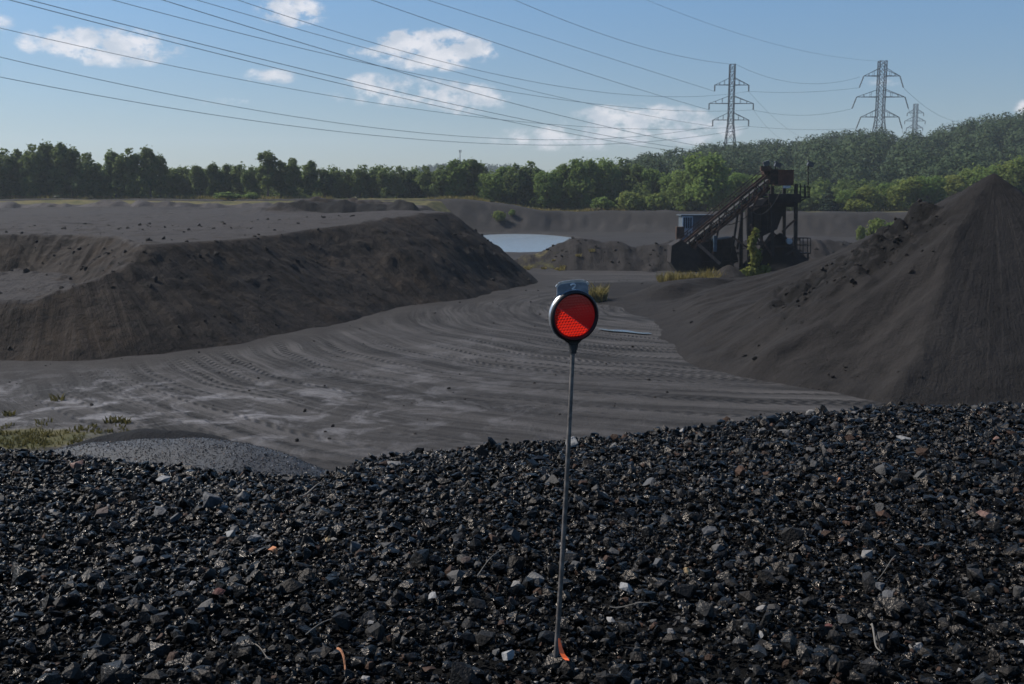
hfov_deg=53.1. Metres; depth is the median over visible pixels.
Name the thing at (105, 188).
broadleaf tree
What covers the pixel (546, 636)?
coal lump
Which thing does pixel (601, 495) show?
coal lump
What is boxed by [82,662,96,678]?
coal lump
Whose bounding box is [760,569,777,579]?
coal lump
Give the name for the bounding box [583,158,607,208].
broadleaf tree
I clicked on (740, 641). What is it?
coal lump
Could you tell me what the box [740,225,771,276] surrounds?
creeper
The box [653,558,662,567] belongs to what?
stone
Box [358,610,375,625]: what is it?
coal lump
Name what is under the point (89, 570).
coal lump
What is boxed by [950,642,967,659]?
coal lump
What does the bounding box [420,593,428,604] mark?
coal lump
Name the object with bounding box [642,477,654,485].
stone
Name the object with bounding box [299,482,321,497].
dry twig
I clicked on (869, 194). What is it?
broadleaf tree
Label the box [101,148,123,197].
broadleaf tree
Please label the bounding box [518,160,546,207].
broadleaf tree
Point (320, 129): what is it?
power cable
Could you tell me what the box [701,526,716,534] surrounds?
stone
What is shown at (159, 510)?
stone
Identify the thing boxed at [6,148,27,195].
broadleaf tree
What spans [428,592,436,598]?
stone
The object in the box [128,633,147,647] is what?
coal lump
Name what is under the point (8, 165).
broadleaf tree
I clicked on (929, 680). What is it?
coal lump
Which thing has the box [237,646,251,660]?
coal lump
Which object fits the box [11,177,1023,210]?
undergrowth
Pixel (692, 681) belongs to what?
coal lump
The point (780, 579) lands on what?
coal lump
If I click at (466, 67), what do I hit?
power cable
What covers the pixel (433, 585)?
coal lump
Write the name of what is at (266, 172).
broadleaf tree
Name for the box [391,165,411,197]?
broadleaf tree
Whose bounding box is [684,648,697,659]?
coal lump
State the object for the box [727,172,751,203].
broadleaf tree
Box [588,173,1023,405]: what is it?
coal stockpile
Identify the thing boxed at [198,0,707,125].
power cable
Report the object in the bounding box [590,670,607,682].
coal lump
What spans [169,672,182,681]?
coal lump
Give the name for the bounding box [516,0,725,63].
power cable
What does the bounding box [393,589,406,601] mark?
coal lump
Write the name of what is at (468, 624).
coal lump
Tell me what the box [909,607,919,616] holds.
coal lump
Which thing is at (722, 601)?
coal lump
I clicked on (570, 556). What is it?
coal lump
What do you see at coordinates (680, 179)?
broadleaf tree
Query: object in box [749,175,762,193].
broadleaf tree
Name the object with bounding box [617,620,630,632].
coal lump
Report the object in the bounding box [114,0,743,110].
power cable
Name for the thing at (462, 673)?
coal lump
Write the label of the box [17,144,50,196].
broadleaf tree
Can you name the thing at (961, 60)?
sky
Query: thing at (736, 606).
coal lump
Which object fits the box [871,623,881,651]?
dry twig
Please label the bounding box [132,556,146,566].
stone
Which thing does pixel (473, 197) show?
bank grass
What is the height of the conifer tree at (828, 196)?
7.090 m
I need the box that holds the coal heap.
[0,412,1023,683]
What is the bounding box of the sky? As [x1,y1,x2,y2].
[0,0,1023,182]
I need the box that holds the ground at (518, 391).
[0,193,945,470]
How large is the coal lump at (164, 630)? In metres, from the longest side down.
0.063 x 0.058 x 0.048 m
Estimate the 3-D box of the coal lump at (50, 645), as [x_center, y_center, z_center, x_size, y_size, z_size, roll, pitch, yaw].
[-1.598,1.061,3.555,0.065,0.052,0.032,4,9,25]
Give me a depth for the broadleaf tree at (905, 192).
257.49 m
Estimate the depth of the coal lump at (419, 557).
4.42 m
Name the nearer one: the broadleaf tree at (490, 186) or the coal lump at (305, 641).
the coal lump at (305, 641)
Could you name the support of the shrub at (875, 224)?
on the ground at (518, 391)
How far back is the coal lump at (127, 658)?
3.45 m
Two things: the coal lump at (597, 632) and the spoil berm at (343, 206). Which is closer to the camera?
the coal lump at (597, 632)
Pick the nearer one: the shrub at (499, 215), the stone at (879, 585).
the stone at (879, 585)
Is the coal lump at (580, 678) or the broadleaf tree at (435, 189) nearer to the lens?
the coal lump at (580, 678)
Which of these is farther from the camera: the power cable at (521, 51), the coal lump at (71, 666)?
the power cable at (521, 51)
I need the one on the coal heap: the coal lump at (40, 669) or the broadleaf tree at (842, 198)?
the coal lump at (40, 669)
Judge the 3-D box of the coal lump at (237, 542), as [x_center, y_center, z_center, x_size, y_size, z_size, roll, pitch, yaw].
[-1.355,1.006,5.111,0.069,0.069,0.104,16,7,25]
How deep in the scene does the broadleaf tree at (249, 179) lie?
255.76 m
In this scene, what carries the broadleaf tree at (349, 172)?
on the ground at (518, 391)
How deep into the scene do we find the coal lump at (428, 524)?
4.95 m
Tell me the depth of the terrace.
79.82 m
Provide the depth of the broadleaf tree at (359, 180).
257.80 m
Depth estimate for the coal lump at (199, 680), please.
3.26 m
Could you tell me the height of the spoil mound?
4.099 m
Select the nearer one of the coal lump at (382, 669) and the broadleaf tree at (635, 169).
the coal lump at (382, 669)
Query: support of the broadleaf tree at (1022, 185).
on the ground at (518, 391)
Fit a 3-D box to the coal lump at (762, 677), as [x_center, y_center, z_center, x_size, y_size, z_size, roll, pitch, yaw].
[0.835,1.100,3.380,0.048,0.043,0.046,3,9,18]
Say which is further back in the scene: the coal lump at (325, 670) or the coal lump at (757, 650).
the coal lump at (757, 650)
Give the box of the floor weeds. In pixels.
[1,393,131,423]
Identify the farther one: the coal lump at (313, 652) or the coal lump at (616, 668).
the coal lump at (313, 652)
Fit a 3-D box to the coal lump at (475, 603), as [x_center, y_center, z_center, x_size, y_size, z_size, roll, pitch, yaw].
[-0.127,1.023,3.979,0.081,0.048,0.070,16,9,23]
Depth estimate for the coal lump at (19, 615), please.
3.85 m
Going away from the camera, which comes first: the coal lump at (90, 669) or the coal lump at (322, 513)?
the coal lump at (90, 669)
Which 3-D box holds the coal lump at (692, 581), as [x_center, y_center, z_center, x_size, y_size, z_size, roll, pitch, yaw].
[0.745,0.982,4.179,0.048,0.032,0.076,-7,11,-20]
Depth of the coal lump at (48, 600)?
3.95 m
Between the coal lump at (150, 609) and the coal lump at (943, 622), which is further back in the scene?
the coal lump at (150, 609)
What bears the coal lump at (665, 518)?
on the coal heap
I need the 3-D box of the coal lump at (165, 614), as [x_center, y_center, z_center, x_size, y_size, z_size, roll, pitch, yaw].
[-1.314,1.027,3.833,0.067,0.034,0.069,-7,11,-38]
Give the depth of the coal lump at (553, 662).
3.45 m
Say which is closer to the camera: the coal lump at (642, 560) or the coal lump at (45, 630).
the coal lump at (45, 630)
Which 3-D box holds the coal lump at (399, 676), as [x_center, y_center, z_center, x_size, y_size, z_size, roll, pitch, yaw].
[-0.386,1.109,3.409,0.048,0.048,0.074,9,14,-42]
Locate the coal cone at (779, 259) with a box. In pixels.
[738,233,808,270]
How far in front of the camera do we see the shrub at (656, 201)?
246.88 m
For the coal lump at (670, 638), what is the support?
on the coal heap
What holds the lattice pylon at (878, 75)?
on the hills
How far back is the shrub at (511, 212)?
237.83 m
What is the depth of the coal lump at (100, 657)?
3.45 m
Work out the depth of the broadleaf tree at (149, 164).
250.58 m
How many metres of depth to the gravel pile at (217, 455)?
14.25 m
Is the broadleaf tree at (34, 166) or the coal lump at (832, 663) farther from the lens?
the broadleaf tree at (34, 166)
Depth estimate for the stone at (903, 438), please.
6.49 m
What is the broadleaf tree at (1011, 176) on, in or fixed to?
on the ground at (518, 391)
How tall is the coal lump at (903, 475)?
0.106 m
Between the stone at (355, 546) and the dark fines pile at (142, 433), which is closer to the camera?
the stone at (355, 546)
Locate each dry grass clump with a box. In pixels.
[522,248,594,270]
[588,281,611,301]
[656,270,722,281]
[697,266,725,276]
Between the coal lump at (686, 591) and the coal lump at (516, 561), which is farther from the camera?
the coal lump at (516, 561)
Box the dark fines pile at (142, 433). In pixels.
[66,428,230,446]
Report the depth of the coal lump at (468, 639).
3.67 m
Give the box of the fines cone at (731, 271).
[710,265,747,277]
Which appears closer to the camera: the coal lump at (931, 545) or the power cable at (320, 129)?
the coal lump at (931, 545)
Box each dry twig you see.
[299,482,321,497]
[305,619,331,634]
[337,647,345,670]
[610,602,654,607]
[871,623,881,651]
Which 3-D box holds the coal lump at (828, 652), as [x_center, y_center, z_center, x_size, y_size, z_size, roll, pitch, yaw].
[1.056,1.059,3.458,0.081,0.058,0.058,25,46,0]
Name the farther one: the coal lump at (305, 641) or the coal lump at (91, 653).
the coal lump at (305, 641)
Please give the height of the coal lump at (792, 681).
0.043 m
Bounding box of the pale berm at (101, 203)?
[0,200,272,207]
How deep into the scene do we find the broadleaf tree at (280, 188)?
253.97 m
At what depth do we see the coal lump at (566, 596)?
4.05 m
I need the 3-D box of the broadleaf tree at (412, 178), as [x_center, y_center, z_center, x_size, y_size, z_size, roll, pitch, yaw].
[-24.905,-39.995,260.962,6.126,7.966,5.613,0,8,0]
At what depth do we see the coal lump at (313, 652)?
3.51 m
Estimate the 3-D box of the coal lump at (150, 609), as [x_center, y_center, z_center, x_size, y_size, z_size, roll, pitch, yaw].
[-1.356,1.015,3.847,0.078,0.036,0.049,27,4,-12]
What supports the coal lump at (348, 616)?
on the coal heap
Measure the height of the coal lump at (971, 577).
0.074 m
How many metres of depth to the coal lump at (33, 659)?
3.49 m
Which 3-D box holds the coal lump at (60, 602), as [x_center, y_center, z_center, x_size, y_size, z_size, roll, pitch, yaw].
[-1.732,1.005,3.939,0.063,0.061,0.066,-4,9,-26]
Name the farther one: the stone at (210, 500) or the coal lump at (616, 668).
the stone at (210, 500)
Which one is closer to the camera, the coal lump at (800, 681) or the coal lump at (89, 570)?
the coal lump at (800, 681)
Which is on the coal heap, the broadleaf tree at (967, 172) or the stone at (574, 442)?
the stone at (574, 442)
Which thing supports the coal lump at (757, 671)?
on the coal lump at (762, 677)
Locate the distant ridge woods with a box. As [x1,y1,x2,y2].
[407,163,518,172]
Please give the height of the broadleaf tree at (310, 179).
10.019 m
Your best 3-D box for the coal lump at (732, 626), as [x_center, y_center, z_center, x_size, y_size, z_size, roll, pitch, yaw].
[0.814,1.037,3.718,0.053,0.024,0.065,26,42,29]
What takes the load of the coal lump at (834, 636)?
on the coal heap
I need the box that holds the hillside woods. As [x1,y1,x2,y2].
[578,108,1023,192]
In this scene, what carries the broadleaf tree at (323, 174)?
on the ground at (518, 391)
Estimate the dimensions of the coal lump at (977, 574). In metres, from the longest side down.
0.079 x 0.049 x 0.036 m
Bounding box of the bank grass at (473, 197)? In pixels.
[0,194,643,211]
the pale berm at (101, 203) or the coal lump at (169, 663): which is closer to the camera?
the coal lump at (169, 663)
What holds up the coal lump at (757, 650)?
on the coal heap
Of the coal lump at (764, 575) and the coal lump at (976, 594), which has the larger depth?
the coal lump at (764, 575)
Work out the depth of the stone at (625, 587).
4.01 m
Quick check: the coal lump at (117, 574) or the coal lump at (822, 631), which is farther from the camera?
the coal lump at (117, 574)
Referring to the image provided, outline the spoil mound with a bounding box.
[515,238,850,271]
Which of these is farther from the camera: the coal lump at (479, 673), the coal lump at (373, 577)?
the coal lump at (373, 577)
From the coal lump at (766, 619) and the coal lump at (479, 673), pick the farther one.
the coal lump at (766, 619)
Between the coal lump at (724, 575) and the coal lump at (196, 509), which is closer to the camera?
the coal lump at (724, 575)
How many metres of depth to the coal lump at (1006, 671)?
3.33 m
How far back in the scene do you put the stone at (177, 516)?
5.47 m
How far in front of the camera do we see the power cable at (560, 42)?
434.63 m
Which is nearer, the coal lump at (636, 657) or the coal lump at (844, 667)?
the coal lump at (844, 667)
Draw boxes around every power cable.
[1,28,747,128]
[1,57,711,139]
[1,77,746,144]
[10,0,670,150]
[30,0,690,149]
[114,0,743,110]
[163,0,697,145]
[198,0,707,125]
[239,0,748,96]
[372,0,707,109]
[429,0,711,90]
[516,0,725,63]
[648,0,870,60]
[740,66,858,83]
[749,88,852,92]
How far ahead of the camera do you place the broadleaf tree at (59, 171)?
250.14 m
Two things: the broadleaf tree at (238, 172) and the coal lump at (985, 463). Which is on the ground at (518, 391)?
the broadleaf tree at (238, 172)
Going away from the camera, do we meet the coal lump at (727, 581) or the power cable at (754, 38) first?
the coal lump at (727, 581)
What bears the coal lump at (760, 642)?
on the coal heap
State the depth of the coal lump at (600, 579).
4.23 m
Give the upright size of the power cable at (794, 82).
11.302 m
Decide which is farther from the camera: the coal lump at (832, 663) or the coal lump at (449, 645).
the coal lump at (449, 645)
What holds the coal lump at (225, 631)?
on the coal heap
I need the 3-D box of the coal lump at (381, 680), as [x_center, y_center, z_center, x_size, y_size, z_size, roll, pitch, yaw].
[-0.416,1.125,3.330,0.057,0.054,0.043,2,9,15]
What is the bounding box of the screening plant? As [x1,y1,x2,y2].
[667,160,813,272]
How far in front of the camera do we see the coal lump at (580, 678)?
3.35 m
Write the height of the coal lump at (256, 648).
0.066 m
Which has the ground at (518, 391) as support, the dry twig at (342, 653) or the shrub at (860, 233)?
the shrub at (860, 233)
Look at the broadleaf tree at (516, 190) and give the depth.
257.71 m
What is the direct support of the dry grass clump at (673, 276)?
on the ground at (518, 391)
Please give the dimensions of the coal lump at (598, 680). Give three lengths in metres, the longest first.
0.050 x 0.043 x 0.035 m
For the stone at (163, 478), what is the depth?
6.68 m
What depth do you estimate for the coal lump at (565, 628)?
3.67 m
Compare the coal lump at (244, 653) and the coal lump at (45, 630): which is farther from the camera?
the coal lump at (45, 630)
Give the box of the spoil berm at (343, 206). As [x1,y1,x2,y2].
[288,199,419,212]
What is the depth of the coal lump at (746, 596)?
3.96 m
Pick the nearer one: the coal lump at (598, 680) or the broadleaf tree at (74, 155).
the coal lump at (598, 680)
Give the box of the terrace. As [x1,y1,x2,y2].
[0,196,537,360]
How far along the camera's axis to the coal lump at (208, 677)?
3.26 m
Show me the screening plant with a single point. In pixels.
(704, 250)
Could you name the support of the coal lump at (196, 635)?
on the coal heap
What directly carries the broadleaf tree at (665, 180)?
on the ground at (518, 391)
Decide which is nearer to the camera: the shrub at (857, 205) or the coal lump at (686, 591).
the coal lump at (686, 591)
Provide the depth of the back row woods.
270.20 m
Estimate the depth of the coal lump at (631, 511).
5.19 m
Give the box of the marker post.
[549,280,598,675]
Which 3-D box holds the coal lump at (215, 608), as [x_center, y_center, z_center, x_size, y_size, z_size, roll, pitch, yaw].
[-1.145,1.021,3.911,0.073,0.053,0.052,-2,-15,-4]
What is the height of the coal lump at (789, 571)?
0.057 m
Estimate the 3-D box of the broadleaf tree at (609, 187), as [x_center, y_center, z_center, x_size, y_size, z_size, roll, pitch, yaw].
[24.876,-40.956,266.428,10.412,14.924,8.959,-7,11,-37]
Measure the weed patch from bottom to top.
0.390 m
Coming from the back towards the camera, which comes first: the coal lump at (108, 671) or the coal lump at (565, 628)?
the coal lump at (565, 628)
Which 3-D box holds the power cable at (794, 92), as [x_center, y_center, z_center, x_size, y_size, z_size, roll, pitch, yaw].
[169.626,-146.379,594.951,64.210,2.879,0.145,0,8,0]
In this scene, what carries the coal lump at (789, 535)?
on the coal heap
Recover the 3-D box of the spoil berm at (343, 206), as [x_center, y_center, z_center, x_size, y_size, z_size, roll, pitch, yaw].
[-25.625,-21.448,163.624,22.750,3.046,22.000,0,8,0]
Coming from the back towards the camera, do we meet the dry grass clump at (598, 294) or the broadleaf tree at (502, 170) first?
the broadleaf tree at (502, 170)
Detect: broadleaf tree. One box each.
[0,147,22,196]
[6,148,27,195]
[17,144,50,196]
[34,139,55,196]
[47,142,71,196]
[63,146,81,195]
[69,152,106,197]
[96,162,109,195]
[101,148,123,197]
[111,147,143,196]
[137,144,159,198]
[152,152,169,196]
[165,167,183,197]
[177,166,192,196]
[188,165,207,196]
[204,161,220,196]
[217,163,233,193]
[231,164,244,195]
[240,167,259,194]
[255,150,279,196]
[272,160,286,197]
[282,158,301,196]
[300,160,321,195]
[315,167,333,197]
[326,170,348,198]
[341,169,353,198]
[350,167,370,197]
[361,169,379,197]
[375,167,397,197]
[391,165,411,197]
[404,169,423,197]
[413,165,433,197]
[428,165,453,198]
[438,158,471,196]
[460,157,489,196]
[473,171,505,200]
[492,165,513,201]
[502,163,529,203]
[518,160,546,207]
[530,169,562,208]
[551,163,569,209]
[560,158,592,208]
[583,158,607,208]
[594,157,622,208]
[613,159,631,192]
[623,163,645,191]
[633,167,661,209]
[653,172,678,210]
[666,169,698,211]
[682,149,736,211]
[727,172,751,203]
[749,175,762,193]
[786,187,806,208]
[799,190,822,210]
[830,189,860,210]
[855,185,885,209]
[872,182,896,210]
[886,174,927,210]
[908,175,947,203]
[941,175,967,197]
[953,162,981,188]
[965,163,1004,183]
[985,154,1023,190]
[1013,155,1023,192]
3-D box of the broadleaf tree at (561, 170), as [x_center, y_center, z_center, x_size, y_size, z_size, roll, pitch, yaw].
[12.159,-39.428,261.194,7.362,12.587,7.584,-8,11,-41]
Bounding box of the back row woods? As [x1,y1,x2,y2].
[7,161,957,210]
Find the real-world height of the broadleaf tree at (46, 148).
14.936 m
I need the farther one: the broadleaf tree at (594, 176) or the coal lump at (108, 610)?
the broadleaf tree at (594, 176)
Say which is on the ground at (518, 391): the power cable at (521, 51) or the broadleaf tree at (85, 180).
the broadleaf tree at (85, 180)
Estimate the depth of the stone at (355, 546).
4.59 m
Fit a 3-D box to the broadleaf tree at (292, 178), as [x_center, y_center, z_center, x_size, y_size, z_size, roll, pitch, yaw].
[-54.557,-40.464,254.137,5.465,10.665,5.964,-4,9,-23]
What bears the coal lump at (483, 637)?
on the coal heap
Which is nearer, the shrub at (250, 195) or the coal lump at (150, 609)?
the coal lump at (150, 609)
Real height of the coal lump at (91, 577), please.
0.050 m
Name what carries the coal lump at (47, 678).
on the coal heap
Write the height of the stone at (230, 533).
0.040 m
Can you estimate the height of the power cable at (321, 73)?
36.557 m
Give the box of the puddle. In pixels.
[602,329,650,333]
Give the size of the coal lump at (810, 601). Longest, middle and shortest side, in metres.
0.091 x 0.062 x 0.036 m
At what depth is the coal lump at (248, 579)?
4.21 m
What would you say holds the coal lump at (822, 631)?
on the coal heap
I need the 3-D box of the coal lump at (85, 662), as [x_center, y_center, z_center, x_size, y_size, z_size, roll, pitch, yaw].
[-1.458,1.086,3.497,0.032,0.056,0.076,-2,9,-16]
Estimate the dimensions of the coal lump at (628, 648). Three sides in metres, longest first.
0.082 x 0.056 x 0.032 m
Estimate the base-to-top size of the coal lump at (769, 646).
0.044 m
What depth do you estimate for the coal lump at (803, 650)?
3.45 m
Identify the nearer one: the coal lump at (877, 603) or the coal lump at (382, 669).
the coal lump at (382, 669)
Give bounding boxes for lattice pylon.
[708,64,753,147]
[852,60,908,132]
[904,104,925,132]
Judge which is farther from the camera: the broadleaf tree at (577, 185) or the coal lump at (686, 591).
the broadleaf tree at (577, 185)
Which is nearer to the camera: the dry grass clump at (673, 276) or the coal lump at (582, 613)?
the coal lump at (582, 613)
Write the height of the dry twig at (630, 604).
0.030 m
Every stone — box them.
[70,460,82,468]
[94,506,107,517]
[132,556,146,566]
[154,506,166,515]
[156,475,169,481]
[170,513,181,522]
[203,491,222,507]
[212,588,224,594]
[226,530,235,536]
[268,546,277,553]
[350,541,361,552]
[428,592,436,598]
[461,556,470,563]
[502,649,514,659]
[508,596,516,604]
[565,436,577,446]
[619,582,632,591]
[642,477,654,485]
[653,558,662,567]
[683,567,690,574]
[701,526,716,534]
[875,582,884,590]
[882,590,892,596]
[896,435,910,440]
[976,510,992,517]
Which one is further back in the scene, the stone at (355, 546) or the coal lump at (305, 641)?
the stone at (355, 546)
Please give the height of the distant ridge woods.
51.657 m
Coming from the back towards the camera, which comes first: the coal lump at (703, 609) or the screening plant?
the screening plant
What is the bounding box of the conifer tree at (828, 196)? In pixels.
[812,184,841,210]
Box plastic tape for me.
[558,638,568,660]
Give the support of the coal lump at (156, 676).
on the coal heap
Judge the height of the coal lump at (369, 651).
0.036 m
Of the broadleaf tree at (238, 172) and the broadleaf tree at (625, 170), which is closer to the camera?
the broadleaf tree at (238, 172)
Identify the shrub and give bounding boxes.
[213,191,243,199]
[243,192,260,198]
[491,210,505,221]
[508,209,515,215]
[590,196,616,209]
[616,190,644,210]
[644,192,671,210]
[843,198,872,211]
[856,225,865,239]
[865,217,886,235]
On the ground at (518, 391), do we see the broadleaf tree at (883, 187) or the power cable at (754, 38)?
the broadleaf tree at (883, 187)
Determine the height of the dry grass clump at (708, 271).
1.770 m
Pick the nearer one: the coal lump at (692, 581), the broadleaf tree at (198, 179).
the coal lump at (692, 581)
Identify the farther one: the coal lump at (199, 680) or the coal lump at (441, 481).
the coal lump at (441, 481)
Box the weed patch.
[0,417,128,452]
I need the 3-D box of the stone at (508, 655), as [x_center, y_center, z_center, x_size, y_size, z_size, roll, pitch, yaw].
[-0.011,1.054,3.445,0.045,0.033,0.028,-4,9,-26]
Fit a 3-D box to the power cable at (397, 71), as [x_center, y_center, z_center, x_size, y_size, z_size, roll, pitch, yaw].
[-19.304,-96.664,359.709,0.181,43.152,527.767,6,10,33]
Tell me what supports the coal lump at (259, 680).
on the coal heap
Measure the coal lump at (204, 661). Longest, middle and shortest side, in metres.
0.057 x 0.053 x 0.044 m
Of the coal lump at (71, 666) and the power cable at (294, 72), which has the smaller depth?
the coal lump at (71, 666)
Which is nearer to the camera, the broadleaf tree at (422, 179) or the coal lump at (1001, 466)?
the coal lump at (1001, 466)
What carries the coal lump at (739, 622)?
on the coal heap
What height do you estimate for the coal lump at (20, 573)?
0.104 m
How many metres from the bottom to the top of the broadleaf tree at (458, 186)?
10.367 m
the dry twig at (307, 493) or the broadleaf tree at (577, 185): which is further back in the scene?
the broadleaf tree at (577, 185)
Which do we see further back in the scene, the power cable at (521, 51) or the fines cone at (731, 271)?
the power cable at (521, 51)
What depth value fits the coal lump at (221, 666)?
3.31 m
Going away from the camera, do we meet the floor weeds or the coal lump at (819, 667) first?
the coal lump at (819, 667)
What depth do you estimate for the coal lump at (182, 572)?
4.36 m
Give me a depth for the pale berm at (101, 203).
202.02 m
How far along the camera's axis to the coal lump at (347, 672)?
3.37 m
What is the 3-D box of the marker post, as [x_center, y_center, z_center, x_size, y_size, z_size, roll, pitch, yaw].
[0.196,0.513,3.451,0.192,1.445,0.068,-6,10,-34]
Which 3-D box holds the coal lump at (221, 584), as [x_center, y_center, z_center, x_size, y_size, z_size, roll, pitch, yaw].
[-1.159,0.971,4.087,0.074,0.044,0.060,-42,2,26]
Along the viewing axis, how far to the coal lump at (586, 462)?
6.50 m
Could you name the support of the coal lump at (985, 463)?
on the coal heap
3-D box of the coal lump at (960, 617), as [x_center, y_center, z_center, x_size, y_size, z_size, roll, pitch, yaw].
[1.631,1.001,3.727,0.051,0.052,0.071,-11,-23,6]
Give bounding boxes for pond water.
[483,234,570,251]
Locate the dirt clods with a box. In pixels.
[0,199,963,448]
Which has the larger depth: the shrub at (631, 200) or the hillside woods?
the hillside woods
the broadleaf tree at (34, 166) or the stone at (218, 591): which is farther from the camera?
the broadleaf tree at (34, 166)
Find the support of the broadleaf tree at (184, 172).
on the ground at (518, 391)
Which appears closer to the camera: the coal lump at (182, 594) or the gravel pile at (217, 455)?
the coal lump at (182, 594)
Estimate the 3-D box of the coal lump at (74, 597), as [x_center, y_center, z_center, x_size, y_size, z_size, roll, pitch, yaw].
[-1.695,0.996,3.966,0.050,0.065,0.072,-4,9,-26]
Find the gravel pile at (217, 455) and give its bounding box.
[45,437,329,477]
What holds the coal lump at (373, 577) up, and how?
on the coal heap
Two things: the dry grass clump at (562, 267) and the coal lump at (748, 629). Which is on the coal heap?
the coal lump at (748, 629)
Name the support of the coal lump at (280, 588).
on the coal heap
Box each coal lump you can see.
[11,565,32,585]
[13,611,30,619]
[23,655,38,665]
[29,664,47,677]
[36,624,51,635]
[37,673,64,683]
[42,594,54,610]
[43,639,58,654]
[53,596,68,610]
[61,662,79,680]
[61,667,84,679]
[64,580,75,590]
[67,590,80,605]
[81,575,91,583]
[81,652,89,669]
[82,568,100,575]
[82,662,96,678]
[86,573,99,582]
[88,650,98,662]
[91,648,108,664]
[96,633,115,646]
[97,580,111,597]
[100,604,117,617]
[101,660,123,683]
[114,572,130,577]
[115,666,132,683]
[120,654,134,664]
[125,545,140,560]
[127,598,139,609]
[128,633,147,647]
[141,604,158,614]
[142,669,169,683]
[150,615,163,626]
[150,642,169,657]
[155,611,170,618]
[162,627,172,638]
[165,658,183,668]
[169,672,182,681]
[170,567,187,576]
[174,591,190,597]
[182,620,199,634]
[184,652,202,667]
[187,632,200,644]
[190,665,211,682]
[191,505,204,514]
[193,676,205,683]
[195,657,213,665]
[197,668,215,683]
[205,651,221,660]
[206,603,221,615]
[215,581,226,589]
[216,659,226,674]
[221,628,231,641]
[229,573,242,582]
[230,536,246,546]
[231,635,255,662]
[232,583,247,599]
[235,670,245,679]
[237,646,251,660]
[243,574,252,588]
[243,638,257,656]
[251,623,268,633]
[252,607,264,615]
[253,561,261,570]
[253,676,268,683]
[255,546,270,558]
[272,585,284,597]
[276,578,304,599]
[296,638,310,647]
[297,625,310,636]
[298,568,315,583]
[298,597,311,611]
[307,648,321,665]
[310,665,331,680]
[316,507,329,521]
[320,645,331,659]
[331,612,347,629]
[335,611,351,620]
[344,669,353,679]
[351,657,365,668]
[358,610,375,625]
[360,644,376,657]
[364,622,384,641]
[367,573,377,581]
[372,661,394,676]
[375,678,383,683]
[387,667,403,683]
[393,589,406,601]
[401,629,414,636]
[410,549,429,572]
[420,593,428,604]
[421,519,438,531]
[429,578,440,590]
[436,478,450,484]
[438,642,453,655]
[442,620,459,631]
[450,662,475,683]
[452,532,466,540]
[457,554,473,563]
[461,618,474,629]
[461,631,475,648]
[468,597,486,612]
[472,666,484,678]
[475,630,495,645]
[498,632,517,648]
[507,554,524,571]
[510,615,526,627]
[524,623,540,631]
[538,630,554,644]
[544,653,565,674]
[554,591,570,603]
[559,660,574,679]
[560,617,570,633]
[563,579,577,589]
[565,551,578,564]
[570,610,585,618]
[573,672,589,683]
[579,616,597,627]
[582,459,595,467]
[588,491,608,501]
[588,574,606,587]
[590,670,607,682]
[591,625,603,639]
[593,677,607,683]
[610,664,629,683]
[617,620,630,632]
[622,647,634,652]
[624,570,639,583]
[625,507,636,518]
[629,651,645,663]
[635,555,650,566]
[660,514,675,526]
[662,632,677,644]
[674,584,698,600]
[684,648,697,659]
[685,679,697,683]
[688,579,701,586]
[696,599,713,619]
[715,570,732,579]
[717,596,732,608]
[724,578,738,589]
[727,618,740,631]
[730,603,741,619]
[732,635,747,652]
[735,619,752,629]
[738,591,757,601]
[741,622,755,637]
[749,644,766,657]
[753,664,764,677]
[756,570,777,586]
[757,639,767,646]
[758,669,770,680]
[759,612,772,626]
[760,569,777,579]
[763,642,779,651]
[774,575,790,585]
[780,527,804,544]
[780,629,797,652]
[783,564,795,578]
[788,679,798,683]
[796,642,813,661]
[797,679,808,683]
[798,596,819,605]
[804,664,823,682]
[811,652,826,666]
[814,648,835,663]
[815,624,832,639]
[826,629,841,644]
[826,654,839,673]
[829,645,841,655]
[836,660,852,683]
[837,614,854,624]
[849,670,865,683]
[859,656,879,678]
[862,571,876,593]
[871,600,882,609]
[877,596,899,618]
[886,670,905,680]
[889,548,899,558]
[891,470,908,482]
[893,598,910,617]
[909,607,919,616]
[913,597,932,613]
[916,647,934,661]
[920,677,941,683]
[923,541,938,549]
[927,600,938,606]
[933,557,949,568]
[936,617,952,631]
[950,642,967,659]
[952,610,968,623]
[966,564,979,581]
[966,567,983,580]
[968,587,984,601]
[970,672,994,683]
[971,460,989,470]
[984,583,1000,597]
[985,623,1002,636]
[992,459,1008,472]
[996,666,1017,675]
[997,597,1011,610]
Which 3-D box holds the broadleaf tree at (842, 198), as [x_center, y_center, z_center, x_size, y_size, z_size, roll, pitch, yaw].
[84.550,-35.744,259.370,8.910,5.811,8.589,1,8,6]
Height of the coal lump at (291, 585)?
0.096 m
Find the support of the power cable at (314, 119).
hanging from the lattice pylon at (733, 96)
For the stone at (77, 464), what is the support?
on the coal heap
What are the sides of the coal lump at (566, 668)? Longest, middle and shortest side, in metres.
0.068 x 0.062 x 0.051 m
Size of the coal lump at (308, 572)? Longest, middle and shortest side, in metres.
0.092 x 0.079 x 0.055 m
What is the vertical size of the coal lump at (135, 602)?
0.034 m

